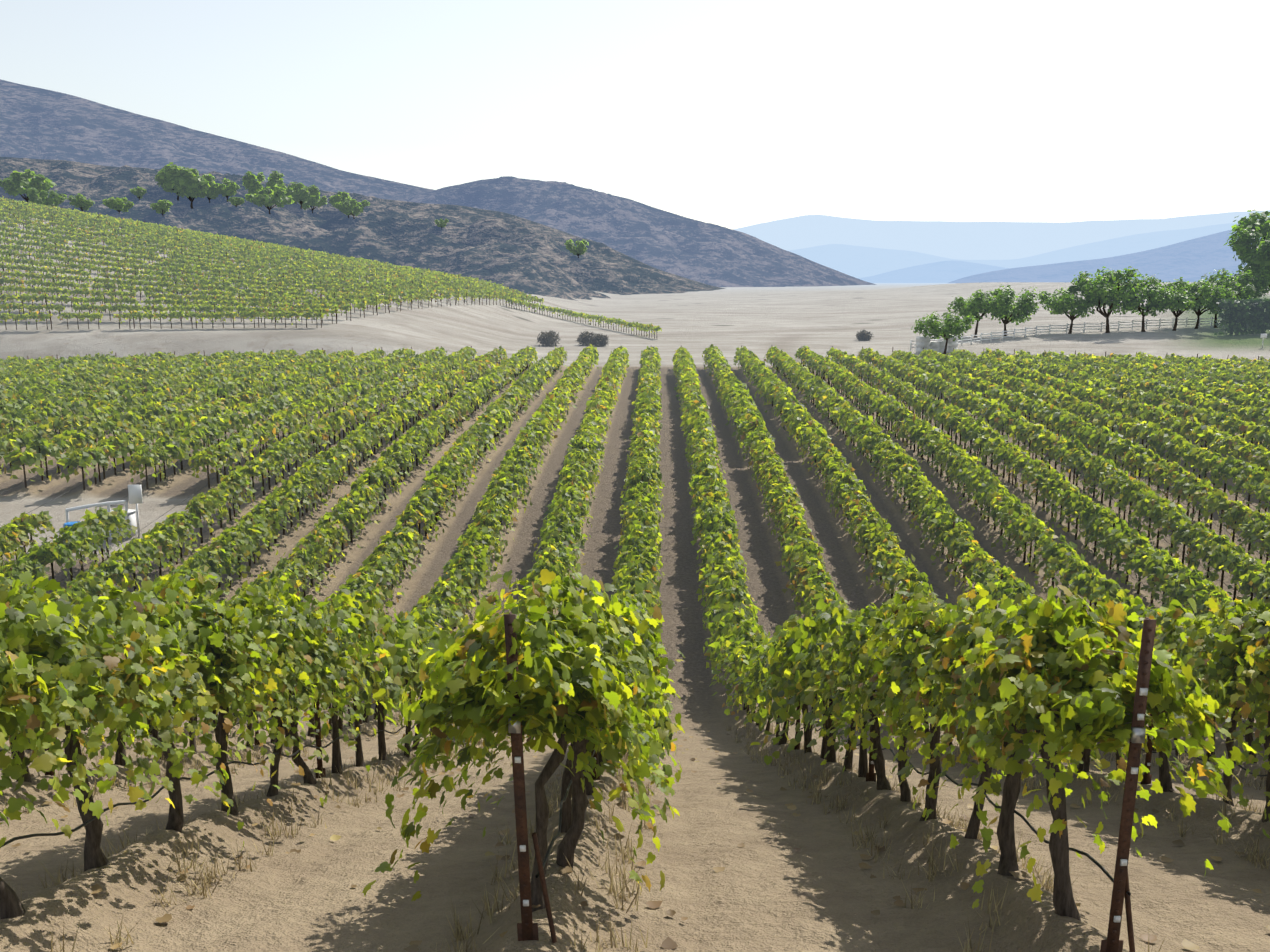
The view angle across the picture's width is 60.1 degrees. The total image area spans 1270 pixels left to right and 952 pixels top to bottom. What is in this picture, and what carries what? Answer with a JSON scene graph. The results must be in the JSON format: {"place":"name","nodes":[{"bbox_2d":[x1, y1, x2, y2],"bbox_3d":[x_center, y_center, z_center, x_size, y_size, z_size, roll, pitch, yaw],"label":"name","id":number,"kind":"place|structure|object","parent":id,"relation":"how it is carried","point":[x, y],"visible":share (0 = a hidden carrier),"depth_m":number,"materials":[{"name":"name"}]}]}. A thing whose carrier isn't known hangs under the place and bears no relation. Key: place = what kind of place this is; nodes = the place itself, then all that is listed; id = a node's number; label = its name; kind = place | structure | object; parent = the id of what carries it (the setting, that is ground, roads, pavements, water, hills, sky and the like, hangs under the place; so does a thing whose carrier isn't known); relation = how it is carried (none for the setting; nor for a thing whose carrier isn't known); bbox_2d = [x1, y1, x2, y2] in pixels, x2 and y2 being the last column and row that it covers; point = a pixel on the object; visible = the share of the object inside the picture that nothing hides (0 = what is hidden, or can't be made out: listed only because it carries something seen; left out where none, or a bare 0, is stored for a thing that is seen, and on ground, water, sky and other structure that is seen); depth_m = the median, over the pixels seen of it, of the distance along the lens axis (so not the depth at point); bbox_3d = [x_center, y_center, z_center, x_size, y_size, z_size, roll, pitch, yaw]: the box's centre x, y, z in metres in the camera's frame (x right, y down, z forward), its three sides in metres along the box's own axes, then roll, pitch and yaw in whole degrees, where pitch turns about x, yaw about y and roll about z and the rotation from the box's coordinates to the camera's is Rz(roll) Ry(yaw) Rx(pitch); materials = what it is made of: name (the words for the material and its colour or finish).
{"place":"outdoors","nodes":[
{"label":"outdoors","id":0,"kind":"place"},
{"bbox_2d":[0,79,433,200],"bbox_3d":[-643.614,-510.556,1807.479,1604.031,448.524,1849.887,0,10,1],"label":"mountain","id":1,"kind":"structure","parent":0,"point":[39,123],"depth_m":2016.02,"materials":[{"name":"grey stone"}]},
{"bbox_2d":[0,157,724,300],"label":"hill","id":2,"kind":"structure","parent":0,"point":[516,253],"depth_m":426.23,"materials":[{"name":"grey stone"}]},
{"bbox_2d":[0,169,56,201],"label":"hill tree","id":3,"kind":"object","parent":2,"relation":"on","point":[15,183],"visible":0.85,"depth_m":384.17,"materials":[{"name":"green plant"}]},
{"bbox_2d":[26,187,66,206],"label":"hill tree","id":4,"kind":"object","parent":2,"relation":"on","point":[42,197],"visible":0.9,"depth_m":374.17,"materials":[{"name":"green plant"}]},
{"bbox_2d":[67,193,94,210],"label":"hill tree","id":5,"kind":"object","parent":2,"relation":"on","point":[83,202],"visible":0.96,"depth_m":349.67,"materials":[{"name":"green plant"}]},
{"bbox_2d":[102,197,133,213],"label":"hill tree","id":6,"kind":"object","parent":2,"relation":"on","point":[118,204],"visible":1,"depth_m":353.27,"materials":[{"name":"green plant"}]},
{"bbox_2d":[130,186,146,199],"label":"hill tree","id":7,"kind":"object","parent":2,"relation":"on","point":[139,192],"visible":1,"depth_m":406.34,"materials":[{"name":"green plant"}]},
{"bbox_2d":[150,199,172,216],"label":"hill tree","id":8,"kind":"object","parent":2,"relation":"on","point":[161,206],"visible":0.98,"depth_m":361.63,"materials":[{"name":"green plant"}]},
{"bbox_2d":[154,162,198,200],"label":"hill tree","id":9,"kind":"object","parent":2,"relation":"on","point":[165,173],"visible":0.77,"depth_m":415.32,"materials":[{"name":"green plant"}]},
{"bbox_2d":[165,167,215,208],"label":"hill tree","id":10,"kind":"object","parent":2,"relation":"on","point":[197,187],"visible":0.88,"depth_m":417.15,"materials":[{"name":"green plant"}]},
{"bbox_2d":[200,184,218,202],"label":"hill tree","id":11,"kind":"object","parent":2,"relation":"on","point":[211,192],"visible":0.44,"depth_m":424.90,"materials":[{"name":"green plant"}]},
{"bbox_2d":[211,178,239,201],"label":"hill tree","id":12,"kind":"object","parent":2,"relation":"on","point":[229,188],"visible":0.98,"depth_m":425.94,"materials":[{"name":"green plant"}]},
{"bbox_2d":[227,197,244,206],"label":"hill tree","id":13,"kind":"object","parent":2,"relation":"on","point":[236,201],"visible":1,"depth_m":393.90,"materials":[{"name":"green plant"}]},
{"bbox_2d":[242,171,286,195],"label":"hill tree","id":14,"kind":"object","parent":2,"relation":"on","point":[251,184],"visible":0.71,"depth_m":437.89,"materials":[{"name":"green plant"}]},
{"bbox_2d":[245,186,294,213],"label":"hill tree","id":15,"kind":"object","parent":2,"relation":"on","point":[266,199],"visible":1,"depth_m":428.83,"materials":[{"name":"green plant"}]},
{"bbox_2d":[285,182,320,208],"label":"hill tree","id":16,"kind":"object","parent":2,"relation":"on","point":[301,193],"visible":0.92,"depth_m":465.28,"materials":[{"name":"green plant"}]},
{"bbox_2d":[299,194,327,212],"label":"hill tree","id":17,"kind":"object","parent":2,"relation":"on","point":[312,201],"visible":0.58,"depth_m":480.94,"materials":[{"name":"green plant"}]},
{"bbox_2d":[328,191,351,206],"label":"hill tree","id":18,"kind":"object","parent":2,"relation":"on","point":[336,198],"visible":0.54,"depth_m":487.95,"materials":[{"name":"green plant"}]},
{"bbox_2d":[335,198,361,217],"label":"hill tree","id":19,"kind":"object","parent":2,"relation":"on","point":[337,204],"visible":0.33,"depth_m":478.47,"materials":[{"name":"green plant"}]},
{"bbox_2d":[339,200,369,218],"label":"hill tree","id":20,"kind":"object","parent":2,"relation":"on","point":[345,206],"visible":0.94,"depth_m":476.76,"materials":[{"name":"green plant"}]},
{"bbox_2d":[434,218,448,227],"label":"hill tree","id":21,"kind":"object","parent":2,"relation":"on","point":[441,223],"visible":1,"depth_m":484.05,"materials":[{"name":"green plant"}]},
{"bbox_2d":[564,239,588,257],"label":"hill tree","id":22,"kind":"object","parent":2,"relation":"on","point":[580,248],"visible":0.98,"depth_m":446.11,"materials":[{"name":"green plant"}]},
{"bbox_2d":[0,592,1267,791],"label":"vines","id":23,"kind":"object","parent":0,"point":[766,671],"depth_m":13.68,"materials":[{"name":"green plant"}]},
{"bbox_2d":[0,208,1269,951],"bbox_3d":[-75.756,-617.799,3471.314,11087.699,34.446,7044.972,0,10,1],"label":"terrain","id":24,"kind":"structure","parent":0,"point":[768,888],"depth_m":13.19,"materials":[{"name":"soil"}]},
{"bbox_2d":[62,485,142,539],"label":"pump station pipes","id":25,"kind":"object","parent":24,"relation":"on","point":[135,494],"visible":0.35,"depth_m":46.33,"materials":[{"name":"white metal"}]},
{"bbox_2d":[0,199,537,329],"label":"vineyard posts","id":26,"kind":"object","parent":24,"relation":"on","point":[238,278],"visible":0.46,"depth_m":156.59,"materials":[{"name":"metal"}]},
{"bbox_2d":[0,196,543,329],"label":"hillside vineyard","id":27,"kind":"object","parent":24,"relation":"on","point":[264,254],"depth_m":160.11,"materials":[{"name":"green plant"}]},
{"bbox_2d":[503,295,661,338],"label":"vine row","id":28,"kind":"object","parent":24,"relation":"on","point":[641,326],"depth_m":193.01,"materials":[{"name":"green plant"}]},
{"bbox_2d":[0,424,1269,719],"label":"vines","id":29,"kind":"object","parent":24,"relation":"on","point":[730,608],"depth_m":42.54,"materials":[{"name":"green plant"}]},
{"bbox_2d":[0,568,1269,920],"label":"vines","id":30,"kind":"object","parent":24,"relation":"on","point":[590,664],"depth_m":6.47,"materials":[{"name":"green plant"}]},
{"bbox_2d":[0,344,1269,489],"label":"vines","id":31,"kind":"object","parent":24,"relation":"on","point":[32,389],"depth_m":71.22,"materials":[{"name":"green plant"}]},
{"bbox_2d":[1,709,1269,951],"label":"fallen leaves","id":32,"kind":"object","parent":24,"relation":"on","point":[817,797],"visible":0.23,"depth_m":9.19,"materials":[{"name":"plant"}]},
{"bbox_2d":[1,345,1269,951],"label":"trellis posts","id":33,"kind":"object","parent":24,"relation":"on","point":[527,927],"visible":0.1,"depth_m":5.64,"materials":[{"name":"metal"}]},
{"bbox_2d":[0,446,1266,895],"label":"drip irrigation hose","id":34,"kind":"object","parent":33,"relation":"attached to","point":[1100,866],"visible":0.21,"depth_m":9.09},
{"bbox_2d":[256,680,1152,921],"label":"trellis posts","id":35,"kind":"object","parent":33,"relation":"attached to","point":[1134,770],"visible":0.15,"depth_m":5.55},
{"bbox_2d":[288,437,1132,714],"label":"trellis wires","id":36,"kind":"object","parent":33,"relation":"attached to","point":[891,552],"visible":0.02,"depth_m":5.65,"materials":[{"name":"grey metal"}]},
{"bbox_2d":[18,624,1269,719],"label":"grape clusters","id":37,"kind":"object","parent":36,"relation":"attached to","point":[207,684],"visible":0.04,"depth_m":8.09,"materials":[{"name":"green plant"}]},
{"bbox_2d":[508,718,1145,742],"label":"trellis wire tags","id":38,"kind":"object","parent":33,"relation":"attached to","point":[1137,734],"visible":0.93,"depth_m":5.37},
{"bbox_2d":[12,727,1269,951],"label":"dry grass tufts","id":39,"kind":"object","parent":24,"relation":"on","point":[666,943],"visible":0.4,"depth_m":8.86,"materials":[{"name":"plant"}]},
{"bbox_2d":[536,330,873,346],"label":"dry shrubs","id":40,"kind":"object","parent":24,"relation":"on","point":[587,338],"visible":0.96,"depth_m":142.10,"materials":[{"name":"grey plant"}]},
{"bbox_2d":[915,335,957,353],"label":"harvest bin stack","id":41,"kind":"object","parent":24,"relation":"on","point":[927,343],"visible":0.69,"depth_m":130.50,"materials":[{"name":"plastic"}]},
{"bbox_2d":[911,311,976,353],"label":"tree","id":42,"kind":"object","parent":24,"relation":"on","point":[951,327],"visible":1,"depth_m":127.31,"materials":[{"name":"green plant"}]},
{"bbox_2d":[946,288,1015,337],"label":"tree","id":43,"kind":"object","parent":24,"relation":"on","point":[967,307],"visible":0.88,"depth_m":149.85,"materials":[{"name":"green plant"}]},
{"bbox_2d":[970,284,1043,335],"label":"tree","id":44,"kind":"object","parent":24,"relation":"on","point":[1023,304],"visible":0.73,"depth_m":150.04,"materials":[{"name":"green plant"}]},
{"bbox_2d":[910,317,1223,350],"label":"fence","id":45,"kind":"object","parent":24,"relation":"on","point":[1101,323],"visible":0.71,"depth_m":152.68,"materials":[{"name":"paint"}]},
{"bbox_2d":[1037,283,1107,333],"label":"tree","id":46,"kind":"object","parent":24,"relation":"on","point":[1067,300],"visible":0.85,"depth_m":150.51,"materials":[{"name":"green plant"}]},
{"bbox_2d":[1071,266,1150,332],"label":"tree","id":47,"kind":"object","parent":24,"relation":"on","point":[1099,285],"visible":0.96,"depth_m":148.58,"materials":[{"name":"green plant"}]},
{"bbox_2d":[1110,276,1180,331],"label":"tree","id":48,"kind":"object","parent":24,"relation":"on","point":[1159,300],"visible":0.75,"depth_m":148.39,"materials":[{"name":"green plant"}]},
{"bbox_2d":[1137,274,1225,330],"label":"tree","id":49,"kind":"object","parent":24,"relation":"on","point":[1204,292],"visible":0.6,"depth_m":148.88,"materials":[{"name":"green plant"}]},
{"bbox_2d":[1171,278,1237,328],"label":"tree","id":50,"kind":"object","parent":24,"relation":"on","point":[1213,308],"visible":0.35,"depth_m":152.47,"materials":[{"name":"green plant"}]},
{"bbox_2d":[1192,273,1255,327],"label":"tree","id":51,"kind":"object","parent":24,"relation":"on","point":[1248,290],"visible":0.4,"depth_m":153.56,"materials":[{"name":"green plant"}]},
{"bbox_2d":[1198,266,1269,299],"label":"tree","id":52,"kind":"object","parent":24,"relation":"on","point":[1258,280],"visible":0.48,"depth_m":158.92,"materials":[{"name":"green plant"}]},
{"bbox_2d":[1214,297,1269,335],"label":"hedge","id":53,"kind":"object","parent":24,"relation":"on","point":[1236,315],"visible":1,"depth_m":145.70,"materials":[{"name":"green plant"}]},
{"bbox_2d":[1223,209,1269,286],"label":"tree","id":54,"kind":"object","parent":24,"relation":"on","point":[1249,247],"visible":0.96,"depth_m":164.21,"materials":[{"name":"green plant"}]},
{"bbox_2d":[1260,334,1266,347],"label":"sign","id":55,"kind":"object","parent":24,"relation":"on","point":[1263,336],"visible":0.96,"depth_m":134.73,"materials":[{"name":"white paint"}]},
{"bbox_2d":[0,0,1269,228],"label":"sky","id":56,"kind":"structure","parent":0,"point":[730,114],"materials":[{"name":"white"}]},
{"bbox_2d":[407,176,876,286],"bbox_3d":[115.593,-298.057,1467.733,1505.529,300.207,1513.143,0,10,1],"label":"mountain","id":57,"kind":"structure","parent":0,"point":[711,254],"depth_m":1430.39,"materials":[{"name":"grey stone"}]},
{"bbox_2d":[858,260,1009,282],"bbox_3d":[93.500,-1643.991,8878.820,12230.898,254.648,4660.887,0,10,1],"label":"mountain range","id":58,"kind":"structure","parent":0,"point":[944,271],"depth_m":9360.69,"materials":[{"name":"blue stone"}]},
{"bbox_2d":[733,210,1269,259],"bbox_3d":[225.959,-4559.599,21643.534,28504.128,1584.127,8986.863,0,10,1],"label":"mountain range","id":59,"kind":"structure","parent":0,"point":[984,240],"depth_m":23188.33,"materials":[{"name":"blue stone"}]},
{"bbox_2d":[789,223,1237,277],"bbox_3d":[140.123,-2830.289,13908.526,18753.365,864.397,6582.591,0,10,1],"label":"mountain range","id":60,"kind":"structure","parent":0,"point":[857,261],"depth_m":14890.24,"materials":[{"name":"blue stone"}]},
{"bbox_2d":[949,230,1261,282],"bbox_3d":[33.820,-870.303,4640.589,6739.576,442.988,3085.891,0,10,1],"label":"mountain range","id":61,"kind":"structure","parent":0,"point":[1193,260],"depth_m":4674.65,"materials":[{"name":"blue stone"}]}
]}

